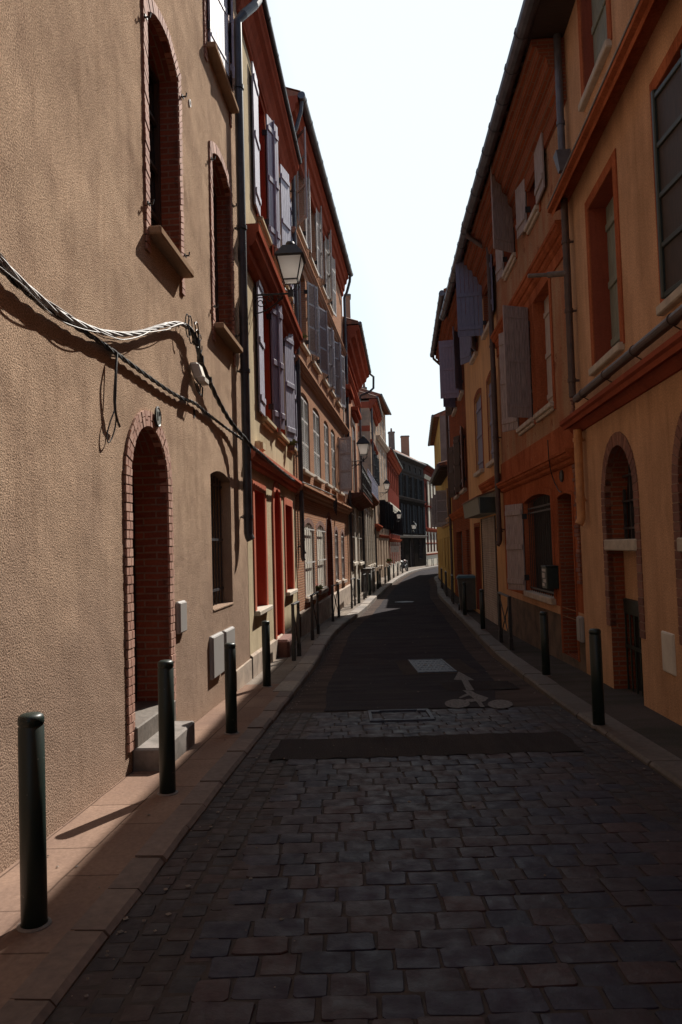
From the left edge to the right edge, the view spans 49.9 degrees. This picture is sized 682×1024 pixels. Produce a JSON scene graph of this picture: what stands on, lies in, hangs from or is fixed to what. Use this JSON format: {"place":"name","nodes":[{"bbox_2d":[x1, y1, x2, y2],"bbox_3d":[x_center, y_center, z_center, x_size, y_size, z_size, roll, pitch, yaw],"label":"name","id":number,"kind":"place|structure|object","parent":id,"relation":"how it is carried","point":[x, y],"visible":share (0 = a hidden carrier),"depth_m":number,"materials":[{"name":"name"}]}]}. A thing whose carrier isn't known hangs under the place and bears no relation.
{"place":"outdoors","nodes":[
{"label":"outdoors","id":0,"kind":"place"},
{"bbox_2d":[0,684,278,1008],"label":"pavement","id":1,"kind":"structure","parent":0,"point":[101,840],"depth_m":4.13,"materials":[{"name":"concrete"}]},
{"bbox_2d":[16,712,51,932],"bbox_3d":[-1.328,1.398,3.160,0.140,1.052,0.140,-3,-2,21],"label":"bollard","id":2,"kind":"object","parent":1,"relation":"on","point":[32,830],"visible":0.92,"depth_m":3.12,"materials":[{"name":"metal"}]},
{"bbox_2d":[157,660,177,795],"bbox_3d":[-1.193,1.544,5.022,0.140,1.052,0.140,-2,-3,15],"label":"bollard","id":3,"kind":"object","parent":1,"relation":"on","point":[166,728],"visible":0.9,"depth_m":4.98,"materials":[{"name":"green metal"}]},
{"bbox_2d":[224,642,238,734],"bbox_3d":[-1.030,1.716,6.861,0.140,0.978,0.140,1,-3,-38],"label":"bollard","id":4,"kind":"object","parent":1,"relation":"on","point":[230,687],"visible":0.94,"depth_m":6.82,"materials":[{"name":"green metal"}]},
{"bbox_2d":[261,621,271,687],"bbox_3d":[-0.977,1.926,9.601,0.140,0.999,0.140,1,-4,-38],"label":"bollard","id":5,"kind":"object","parent":1,"relation":"on","point":[266,661],"visible":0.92,"depth_m":9.56,"materials":[{"name":"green metal"}]},
{"bbox_2d":[246,564,436,684],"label":"pavement","id":6,"kind":"structure","parent":0,"point":[281,671],"depth_m":14.23,"materials":[{"name":"concrete"}]},
{"bbox_2d":[291,601,300,666],"bbox_3d":[-0.766,2.068,12.518,0.068,1.050,0.683,-2,-3,5],"label":"barrier","id":7,"kind":"object","parent":6,"relation":"on","point":[295,629],"visible":0.9,"depth_m":12.45,"materials":[{"name":"black metal"}]},
{"bbox_2d":[310,591,319,644],"bbox_3d":[-0.564,2.294,15.976,0.068,1.050,1.296,-2,-3,4],"label":"barrier","id":8,"kind":"object","parent":6,"relation":"on","point":[315,611],"visible":0.93,"depth_m":15.89,"materials":[{"name":"black metal"}]},
{"bbox_2d":[331,583,339,621],"bbox_3d":[-0.146,2.515,20.110,0.068,1.050,1.269,-2,-3,8],"label":"barrier","id":9,"kind":"object","parent":6,"relation":"on","point":[333,606],"visible":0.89,"depth_m":19.91,"materials":[{"name":"black metal"}]},
{"bbox_2d":[44,583,681,1023],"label":"road","id":10,"kind":"structure","parent":0,"point":[116,1017],"depth_m":3.31,"materials":[{"name":"stone"}]},
{"bbox_2d":[0,691,293,1023],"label":"kerb","id":11,"kind":"structure","parent":10,"relation":"on","point":[41,991],"depth_m":3.38,"materials":[{"name":"stone"}]},
{"bbox_2d":[273,565,437,695],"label":"kerb","id":12,"kind":"structure","parent":10,"relation":"on","point":[297,677],"depth_m":14.29,"materials":[{"name":"stone"}]},
{"bbox_2d":[47,606,668,1023],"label":"grit","id":13,"kind":"object","parent":10,"relation":"on","point":[283,800],"visible":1,"depth_m":4.52,"materials":[{"name":"stone"}]},
{"bbox_2d":[52,706,681,1023],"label":"edge setts","id":14,"kind":"structure","parent":10,"relation":"on","point":[181,934],"depth_m":3.69,"materials":[{"name":"stone"}]},
{"bbox_2d":[368,709,434,722],"bbox_3d":[0.615,2.119,7.634,0.653,0.030,0.600,-2,-5,0],"label":"manhole cover","id":15,"kind":"object","parent":10,"relation":"on","point":[427,711],"visible":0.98,"depth_m":7.52,"materials":[{"name":"grey metal"}]},
{"bbox_2d":[282,567,556,712],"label":"gutter","id":16,"kind":"object","parent":10,"relation":"on","point":[312,698],"visible":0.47,"depth_m":11.22,"materials":[{"name":"concrete"}]},
{"bbox_2d":[269,731,584,759],"bbox_3d":[0.706,1.989,6.261,2.579,0.034,0.794,-2,-3,0],"label":"asphalt band","id":17,"kind":"object","parent":10,"relation":"on","point":[448,744],"visible":1,"depth_m":6.23,"materials":[{"name":"asphalt"}]},
{"bbox_2d":[445,672,512,707],"bbox_3d":[1.541,2.255,9.437,0.750,0.141,3.187,-2,-3,0],"label":"road marking","id":18,"kind":"object","parent":10,"relation":"on","point":[462,703],"visible":1,"depth_m":8.39,"materials":[{"name":"white paint"}]},
{"bbox_2d":[434,575,681,788],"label":"kerb","id":19,"kind":"structure","parent":10,"relation":"on","point":[663,762],"depth_m":7.78,"materials":[{"name":"stone"}]},
{"bbox_2d":[589,628,605,729],"bbox_3d":[2.363,1.595,6.764,0.140,1.031,0.140,1,-4,-44],"label":"bollard","id":20,"kind":"object","parent":19,"relation":"on","point":[597,687],"visible":0.91,"depth_m":6.72,"materials":[{"name":"grey metal"}]},
{"bbox_2d":[267,0,522,468],"label":"sky","id":21,"kind":"structure","parent":0,"point":[400,95],"materials":[{"name":"white"}]},
{"bbox_2d":[324,567,494,710],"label":"asphalt","id":22,"kind":"structure","parent":0,"point":[371,655],"depth_m":13.23,"materials":[{"name":"asphalt"}]},
{"bbox_2d":[396,659,478,674],"bbox_3d":[1.483,2.476,11.768,1.152,0.080,1.886,-2,-3,0],"label":"asphalt patch","id":23,"kind":"object","parent":22,"relation":"on","point":[406,667],"visible":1,"depth_m":11.54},
{"bbox_2d":[408,659,456,672],"bbox_3d":[1.453,2.488,11.864,0.591,0.029,1.725,-2,-5,0],"label":"manhole cover","id":24,"kind":"object","parent":23,"relation":"on","point":[429,665],"visible":0.95,"depth_m":11.74,"materials":[{"name":"grey metal"}]},
{"bbox_2d":[440,681,519,690],"bbox_3d":[1.797,2.269,9.598,0.953,0.035,0.791,-2,-3,0],"label":"asphalt patch","id":25,"kind":"object","parent":22,"relation":"on","point":[475,685],"visible":1,"depth_m":9.58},
{"bbox_2d":[438,577,681,758],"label":"pavement","id":26,"kind":"structure","parent":0,"point":[628,708],"depth_m":8.20,"materials":[{"name":"concrete"}]},
{"bbox_2d":[456,574,475,609],"bbox_3d":[3.739,2.386,21.618,0.640,1.060,0.783,-2,-3,7],"label":"wheeled bin","id":27,"kind":"object","parent":26,"relation":"on","point":[469,580],"visible":0.62,"depth_m":21.30,"materials":[{"name":"grey plastic"}]},
{"bbox_2d":[479,589,484,628],"bbox_3d":[3.194,2.273,16.569,0.140,1.052,0.140,0,-3,-29],"label":"bollard","id":28,"kind":"object","parent":26,"relation":"on","point":[482,609],"visible":0.9,"depth_m":16.53,"materials":[{"name":"black metal"}]},
{"bbox_2d":[497,592,513,649],"bbox_3d":[3.012,2.030,13.469,0.069,1.050,1.328,-2,-3,4],"label":"barrier","id":29,"kind":"object","parent":26,"relation":"on","point":[510,638],"visible":0.87,"depth_m":13.29,"materials":[{"name":"black metal"}]},
{"bbox_2d":[539,611,551,675],"bbox_3d":[2.755,1.844,9.897,0.140,0.999,0.140,0,-3,-45],"label":"bollard","id":30,"kind":"object","parent":26,"relation":"on","point":[544,637],"visible":0.93,"depth_m":9.86,"materials":[{"name":"grey metal"}]},
{"bbox_3d":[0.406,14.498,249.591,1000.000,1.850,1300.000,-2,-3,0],"label":"ground","id":31,"kind":"structure","parent":0,"visible":0},
{"bbox_2d":[0,0,251,873],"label":"roughcast house","id":32,"kind":"structure","parent":31,"relation":"on","point":[118,205],"depth_m":5.46,"materials":[{"name":"paint"}]},
{"bbox_2d":[0,253,186,339],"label":"cable bundle","id":33,"kind":"object","parent":32,"relation":"attached to","point":[8,269],"visible":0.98,"depth_m":4.62,"materials":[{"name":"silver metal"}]},
{"bbox_2d":[0,265,244,442],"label":"cable","id":34,"kind":"object","parent":32,"relation":"attached to","point":[17,285],"visible":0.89,"depth_m":5.53,"materials":[{"name":"rubber"}]},
{"bbox_2d":[106,353,120,442],"bbox_3d":[-1.652,-0.832,5.350,0.044,0.691,0.233,-2,-3,7],"label":"loose wire","id":35,"kind":"object","parent":34,"relation":"hanging from","point":[115,392],"visible":1,"depth_m":5.34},
{"bbox_2d":[124,410,176,752],"bbox_3d":[-1.746,0.496,6.190,0.333,2.704,1.215,-2,-3,4],"label":"door","id":36,"kind":"structure","parent":32,"relation":"in","point":[146,487],"depth_m":6.64,"materials":[{"name":"red brick"}]},
{"bbox_2d":[141,0,193,295],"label":"window","id":37,"kind":"structure","parent":32,"relation":"in","point":[163,195],"depth_m":7.37,"materials":[{"name":"red brick"}]},
{"bbox_2d":[175,600,186,633],"bbox_3d":[-1.518,0.997,6.964,0.055,0.302,0.241,-2,-3,4],"label":"meter box","id":38,"kind":"object","parent":32,"relation":"attached to","point":[181,616],"visible":0.97,"depth_m":6.88,"materials":[{"name":"grey plastic"}]},
{"bbox_2d":[189,362,208,396],"bbox_3d":[-1.470,-1.366,7.580,0.164,0.346,0.210,-2,-3,4],"label":"junction box","id":39,"kind":"object","parent":32,"relation":"attached to","point":[200,378],"visible":1,"depth_m":7.52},
{"bbox_2d":[209,632,223,679],"bbox_3d":[-1.407,1.620,8.302,0.060,0.473,0.515,-2,-3,4],"label":"meter box","id":40,"kind":"object","parent":32,"relation":"attached to","point":[216,652],"visible":1,"depth_m":8.18,"materials":[{"name":"grey plastic"}]},
{"bbox_2d":[203,0,238,127],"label":"window","id":41,"kind":"structure","parent":32,"relation":"in","point":[218,21],"depth_m":9.25,"materials":[{"name":"white glass"}]},
{"bbox_2d":[210,471,233,611],"bbox_3d":[-1.547,0.338,8.848,0.250,1.645,1.052,-2,-3,4],"label":"window","id":42,"kind":"structure","parent":32,"relation":"in","point":[222,583],"depth_m":9.35,"materials":[{"name":"grey metal"}]},
{"bbox_2d":[208,141,242,366],"bbox_3d":[-1.567,-3.281,9.335,0.370,2.601,1.277,-2,-3,4],"label":"window","id":43,"kind":"structure","parent":32,"relation":"in","point":[220,189],"depth_m":9.83,"materials":[{"name":"red brick"}]},
{"bbox_2d":[233,0,302,677],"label":"cream house","id":44,"kind":"structure","parent":31,"relation":"on","point":[268,159],"depth_m":12.28,"materials":[{"name":"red paint"}]},
{"bbox_2d":[252,480,272,615],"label":"window","id":45,"kind":"structure","parent":44,"relation":"in","point":[261,605],"depth_m":11.86,"materials":[{"name":"red paint"}]},
{"bbox_2d":[251,61,280,248],"bbox_3d":[-1.388,-6.007,12.621,0.405,2.568,1.889,-2,-3,3],"label":"window","id":46,"kind":"structure","parent":44,"relation":"in","point":[264,182],"depth_m":13.11,"materials":[{"name":"purple paint"}]},
{"bbox_2d":[256,280,284,432],"bbox_3d":[-1.295,-2.679,12.461,0.405,2.537,1.889,-2,-3,3],"label":"window","id":47,"kind":"structure","parent":44,"relation":"in","point":[268,363],"depth_m":12.95,"materials":[{"name":"red paint"}]},
{"bbox_2d":[271,481,284,639],"bbox_3d":[-1.280,0.842,13.180,0.330,2.783,1.053,-2,-3,3],"label":"door","id":48,"kind":"structure","parent":44,"relation":"in","point":[277,540],"depth_m":13.52,"materials":[{"name":"red paint"}]},
{"bbox_2d":[253,241,305,315],"bbox_3d":[-0.974,-3.660,11.498,0.831,1.154,0.450,-2,-3,3],"label":"street lamp","id":49,"kind":"object","parent":44,"relation":"attached to","point":[290,258],"visible":1,"depth_m":11.36,"materials":[{"name":"black metal"}]},
{"bbox_2d":[271,120,290,280],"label":"window","id":50,"kind":"structure","parent":44,"relation":"in","point":[284,196],"depth_m":14.89,"materials":[{"name":"red paint"}]},
{"bbox_2d":[276,304,295,445],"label":"window","id":51,"kind":"structure","parent":44,"relation":"in","point":[285,436],"depth_m":14.74,"materials":[{"name":"red paint"}]},
{"bbox_2d":[283,497,297,595],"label":"window","id":52,"kind":"structure","parent":44,"relation":"in","point":[290,589],"depth_m":15.27,"materials":[{"name":"red paint"}]},
{"bbox_2d":[286,87,353,656],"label":"brick house","id":53,"kind":"structure","parent":31,"relation":"on","point":[322,455],"depth_m":20.20,"materials":[{"name":"brick"}]},
{"bbox_2d":[184,314,332,495],"bbox_3d":[-0.940,-1.121,14.572,0.265,1.079,14.749,-2,-3,4],"label":"cable bundle","id":54,"kind":"object","parent":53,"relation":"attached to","point":[196,340],"visible":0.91,"depth_m":8.27,"materials":[{"name":"rubber"}]},
{"bbox_2d":[295,127,311,252],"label":"window","id":55,"kind":"structure","parent":53,"relation":"in","point":[305,241],"depth_m":17.60,"materials":[{"name":"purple wood"}]},
{"bbox_2d":[301,392,313,477],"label":"window","id":56,"kind":"structure","parent":53,"relation":"in","point":[304,402],"depth_m":18.11,"materials":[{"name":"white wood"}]},
{"bbox_2d":[298,273,319,356],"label":"window","id":57,"kind":"structure","parent":53,"relation":"in","point":[309,351],"depth_m":18.47,"materials":[{"name":"grey wood"}]},
{"bbox_2d":[304,518,315,602],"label":"window","id":58,"kind":"structure","parent":53,"relation":"in","point":[309,564],"depth_m":17.72,"materials":[{"name":"white wood"}]},
{"bbox_2d":[308,171,321,279],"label":"window","id":59,"kind":"structure","parent":53,"relation":"in","point":[317,269],"depth_m":20.51,"materials":[{"name":"grey wood"}]},
{"bbox_2d":[313,408,324,483],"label":"window","id":60,"kind":"structure","parent":53,"relation":"in","point":[316,418],"depth_m":20.05,"materials":[{"name":"white wood"}]},
{"bbox_2d":[311,285,327,374],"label":"window","id":61,"kind":"structure","parent":53,"relation":"in","point":[322,361],"depth_m":20.47,"materials":[{"name":"grey wood"}]},
{"bbox_2d":[316,521,328,594],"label":"window","id":62,"kind":"structure","parent":53,"relation":"in","point":[320,528],"depth_m":19.73,"materials":[{"name":"white wood"}]},
{"bbox_2d":[320,206,329,301],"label":"window","id":63,"kind":"structure","parent":53,"relation":"in","point":[326,292],"depth_m":22.34,"materials":[{"name":"grey wood"}]},
{"bbox_2d":[324,421,332,488],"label":"window","id":64,"kind":"structure","parent":53,"relation":"in","point":[326,431],"depth_m":21.91,"materials":[{"name":"white wood"}]},
{"bbox_2d":[323,311,334,388],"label":"window","id":65,"kind":"structure","parent":53,"relation":"in","point":[328,384],"depth_m":22.31,"materials":[{"name":"grey wood"}]},
{"bbox_2d":[326,511,333,595],"bbox_3d":[-0.461,1.393,21.478,0.287,2.814,1.532,-2,-3,6],"label":"door","id":66,"kind":"structure","parent":53,"relation":"in","point":[329,534],"depth_m":22.10,"materials":[{"name":"brown wood"}]},
{"bbox_2d":[327,230,336,316],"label":"window","id":67,"kind":"structure","parent":53,"relation":"in","point":[332,309],"depth_m":23.85,"materials":[{"name":"grey wood"}]},
{"bbox_2d":[331,429,338,492],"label":"window","id":68,"kind":"structure","parent":53,"relation":"in","point":[334,489],"depth_m":23.44,"materials":[{"name":"white wood"}]},
{"bbox_2d":[330,327,342,398],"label":"window","id":69,"kind":"structure","parent":53,"relation":"in","point":[336,393],"depth_m":23.88,"materials":[{"name":"grey wood"}]},
{"bbox_2d":[334,526,341,583],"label":"window","id":70,"kind":"structure","parent":53,"relation":"in","point":[336,542],"depth_m":23.44,"materials":[{"name":"white wood"}]},
{"bbox_2d":[336,342,345,407],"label":"window","id":71,"kind":"structure","parent":53,"relation":"in","point":[342,403],"depth_m":25.57,"materials":[{"name":"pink wood"}]},
{"bbox_2d":[341,529,347,583],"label":"window","id":72,"kind":"structure","parent":53,"relation":"in","point":[344,580],"depth_m":25.06,"materials":[{"name":"white wood"}]},
{"bbox_2d":[337,436,352,495],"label":"window","id":73,"kind":"structure","parent":53,"relation":"in","point":[343,452],"depth_m":24.17,"materials":[{"name":"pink wood"}]},
{"bbox_2d":[342,316,374,598],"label":"balcony house","id":74,"kind":"structure","parent":31,"relation":"on","point":[359,369],"depth_m":30.71,"materials":[{"name":"pink brick"}]},
{"bbox_2d":[351,406,360,491],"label":"window","id":75,"kind":"structure","parent":74,"relation":"in","point":[355,412],"depth_m":32.11,"materials":[{"name":"pink wood"}]},
{"bbox_2d":[347,436,369,468],"bbox_3d":[0.663,-2.208,27.683,0.883,1.309,0.510,-2,-3,5],"label":"street lamp","id":76,"kind":"object","parent":74,"relation":"attached to","point":[363,444],"visible":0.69,"depth_m":27.52,"materials":[{"name":"black metal"}]},
{"bbox_2d":[357,391,382,580],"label":"gabled house","id":77,"kind":"structure","parent":31,"relation":"on","point":[371,414],"depth_m":45.43,"materials":[{"name":"paint"}]},
{"bbox_2d":[360,468,379,581],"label":"terrace house","id":78,"kind":"structure","parent":31,"relation":"on","point":[369,537],"depth_m":40.87,"materials":[{"name":"paint"}]},
{"bbox_2d":[359,388,393,577],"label":"shuttered house","id":79,"kind":"structure","parent":31,"relation":"on","point":[385,513],"depth_m":55.58,"materials":[{"name":"paint"}]},
{"bbox_2d":[386,447,402,573],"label":"red brick house","id":80,"kind":"structure","parent":31,"relation":"on","point":[394,468],"depth_m":66.19,"materials":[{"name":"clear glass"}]},
{"bbox_2d":[393,449,427,567],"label":"dark slate house","id":81,"kind":"structure","parent":31,"relation":"on","point":[412,501],"depth_m":86.08,"materials":[{"name":"stone"}]},
{"bbox_2d":[422,462,437,564],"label":"pilastered house","id":82,"kind":"structure","parent":31,"relation":"on","point":[431,531],"depth_m":95.34,"materials":[{"name":"white brick"}]},
{"bbox_2d":[428,410,449,583],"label":"yellow tall house","id":83,"kind":"structure","parent":31,"relation":"on","point":[437,436],"depth_m":41.48,"materials":[{"name":"paint"}]},
{"bbox_2d":[429,460,454,592],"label":"house","id":84,"kind":"structure","parent":31,"relation":"on","point":[440,508],"depth_m":33.31,"materials":[{"name":"paint"}]},
{"bbox_2d":[436,488,448,523],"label":"window","id":85,"kind":"structure","parent":84,"relation":"in","point":[442,505],"depth_m":32.43,"materials":[{"name":"grey wood"}]},
{"bbox_2d":[430,288,471,596],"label":"brick corner house","id":86,"kind":"structure","parent":31,"relation":"on","point":[445,347],"depth_m":24.74,"materials":[{"name":"orange brick"}]},
{"bbox_2d":[442,353,456,416],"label":"window","id":87,"kind":"structure","parent":86,"relation":"in","point":[450,403],"depth_m":25.76,"materials":[{"name":"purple wood"}]},
{"bbox_2d":[439,327,463,400],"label":"window","id":88,"kind":"structure","parent":86,"relation":"in","point":[452,368],"depth_m":24.10,"materials":[{"name":"purple wood"}]},
{"bbox_2d":[448,444,458,499],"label":"window","id":89,"kind":"structure","parent":86,"relation":"in","point":[450,450],"depth_m":27.47,"materials":[{"name":"red wood"}]},
{"bbox_2d":[456,531,462,592],"bbox_3d":[4.419,1.872,26.615,0.200,2.311,2.759,-2,-3,5],"label":"door","id":90,"kind":"structure","parent":86,"relation":"in","point":[458,534],"depth_m":27.99,"materials":[{"name":"brown wood"}]},
{"bbox_2d":[453,426,466,494],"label":"window","id":91,"kind":"structure","parent":86,"relation":"in","point":[457,441],"depth_m":24.60,"materials":[{"name":"grey wood"}]},
{"bbox_2d":[439,228,507,630],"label":"peach house","id":92,"kind":"structure","parent":31,"relation":"on","point":[464,309],"depth_m":18.02,"materials":[{"name":"paint"}]},
{"bbox_2d":[459,299,477,364],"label":"window","id":93,"kind":"structure","parent":92,"relation":"in","point":[468,345],"depth_m":20.39,"materials":[{"name":"purple wood"}]},
{"bbox_2d":[455,254,493,339],"bbox_3d":[3.207,-5.371,17.006,0.858,2.277,2.021,-2,-3,3],"label":"window","id":94,"kind":"structure","parent":92,"relation":"in","point":[467,324],"depth_m":17.91,"materials":[{"name":"purple wood"}]},
{"bbox_2d":[474,522,481,609],"bbox_3d":[3.930,1.520,20.460,0.220,2.440,1.167,-2,-3,3],"label":"door","id":95,"kind":"structure","parent":92,"relation":"in","point":[477,543],"depth_m":20.92,"materials":[{"name":"red paint"}]},
{"bbox_2d":[473,388,483,477],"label":"window","id":96,"kind":"structure","parent":92,"relation":"in","point":[478,420],"depth_m":19.78,"materials":[{"name":"grey wood"}]},
{"bbox_2d":[485,370,498,467],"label":"window","id":97,"kind":"structure","parent":92,"relation":"in","point":[488,381],"depth_m":17.72,"materials":[{"name":"grey wood"}]},
{"bbox_2d":[461,0,586,672],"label":"worn red house","id":98,"kind":"structure","parent":31,"relation":"on","point":[512,222],"depth_m":12.37,"materials":[{"name":"paint"}]},
{"bbox_2d":[490,162,517,281],"bbox_3d":[3.156,-5.812,14.432,0.672,2.245,1.776,-2,-3,2],"label":"window shutter","id":99,"kind":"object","parent":98,"relation":"in","point":[504,234],"depth_m":13.68,"materials":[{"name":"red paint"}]},
{"bbox_2d":[498,305,535,435],"bbox_3d":[3.192,-2.542,13.399,0.710,2.178,1.766,-2,-3,2],"label":"window shutter","id":100,"kind":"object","parent":98,"relation":"in","point":[516,358],"depth_m":12.64,"materials":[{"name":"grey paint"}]},
{"bbox_2d":[515,132,544,238],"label":"window","id":101,"kind":"structure","parent":98,"relation":"in","point":[528,204],"depth_m":12.47,"materials":[{"name":"red paint"}]},
{"bbox_2d":[505,488,556,604],"bbox_3d":[3.355,0.570,12.867,0.446,1.913,2.695,-2,-3,2],"label":"window","id":102,"kind":"structure","parent":98,"relation":"in","point":[530,540],"depth_m":13.58,"materials":[{"name":"orange paint"}]},
{"bbox_2d":[532,278,555,422],"bbox_3d":[3.333,-2.620,11.860,0.290,2.178,1.288,-2,-3,2],"label":"window","id":103,"kind":"structure","parent":98,"relation":"in","point":[542,319],"depth_m":12.36,"materials":[{"name":"orange paint"}]},
{"bbox_2d":[541,565,558,588],"bbox_3d":[3.272,1.018,11.484,0.200,0.360,0.340,-2,-3,2],"label":"air conditioner","id":104,"kind":"object","parent":98,"relation":"attached to","point":[550,576],"visible":1,"depth_m":11.33,"materials":[{"name":"grey metal"}]},
{"bbox_2d":[556,490,579,661],"bbox_3d":[3.438,0.900,10.775,0.240,2.438,0.910,-2,-3,2],"label":"door","id":105,"kind":"structure","parent":98,"relation":"in","point":[564,499],"depth_m":11.18,"materials":[{"name":"red brick"}]},
{"bbox_2d":[576,616,584,642],"bbox_3d":[3.307,1.617,10.120,0.070,0.351,0.206,-2,-3,4],"label":"meter box","id":106,"kind":"object","parent":98,"relation":"attached to","point":[580,629],"visible":1,"depth_m":10.04,"materials":[{"name":"grey plastic"}]},
{"bbox_2d":[528,0,681,725],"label":"ochre house","id":107,"kind":"structure","parent":31,"relation":"on","point":[616,197],"depth_m":7.79,"materials":[{"name":"orange paint"}]},
{"bbox_2d":[577,0,612,111],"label":"window","id":108,"kind":"structure","parent":107,"relation":"in","point":[595,37],"depth_m":9.06,"materials":[{"name":"red paint"}]},
{"bbox_2d":[584,148,624,375],"bbox_3d":[3.158,-2.824,8.562,0.310,2.213,1.299,-2,-3,4],"label":"window","id":109,"kind":"structure","parent":107,"relation":"in","point":[602,222],"depth_m":9.04,"materials":[{"name":"red paint"}]},
{"bbox_2d":[649,26,681,315],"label":"window","id":110,"kind":"structure","parent":107,"relation":"in","point":[673,54],"depth_m":6.48,"materials":[{"name":"red paint"}]},
{"bbox_2d":[661,631,676,675],"bbox_3d":[3.070,1.320,6.866,0.030,0.383,0.310,-2,-3,4],"label":"access plate","id":111,"kind":"object","parent":107,"relation":"attached to","point":[668,652],"visible":1,"depth_m":6.83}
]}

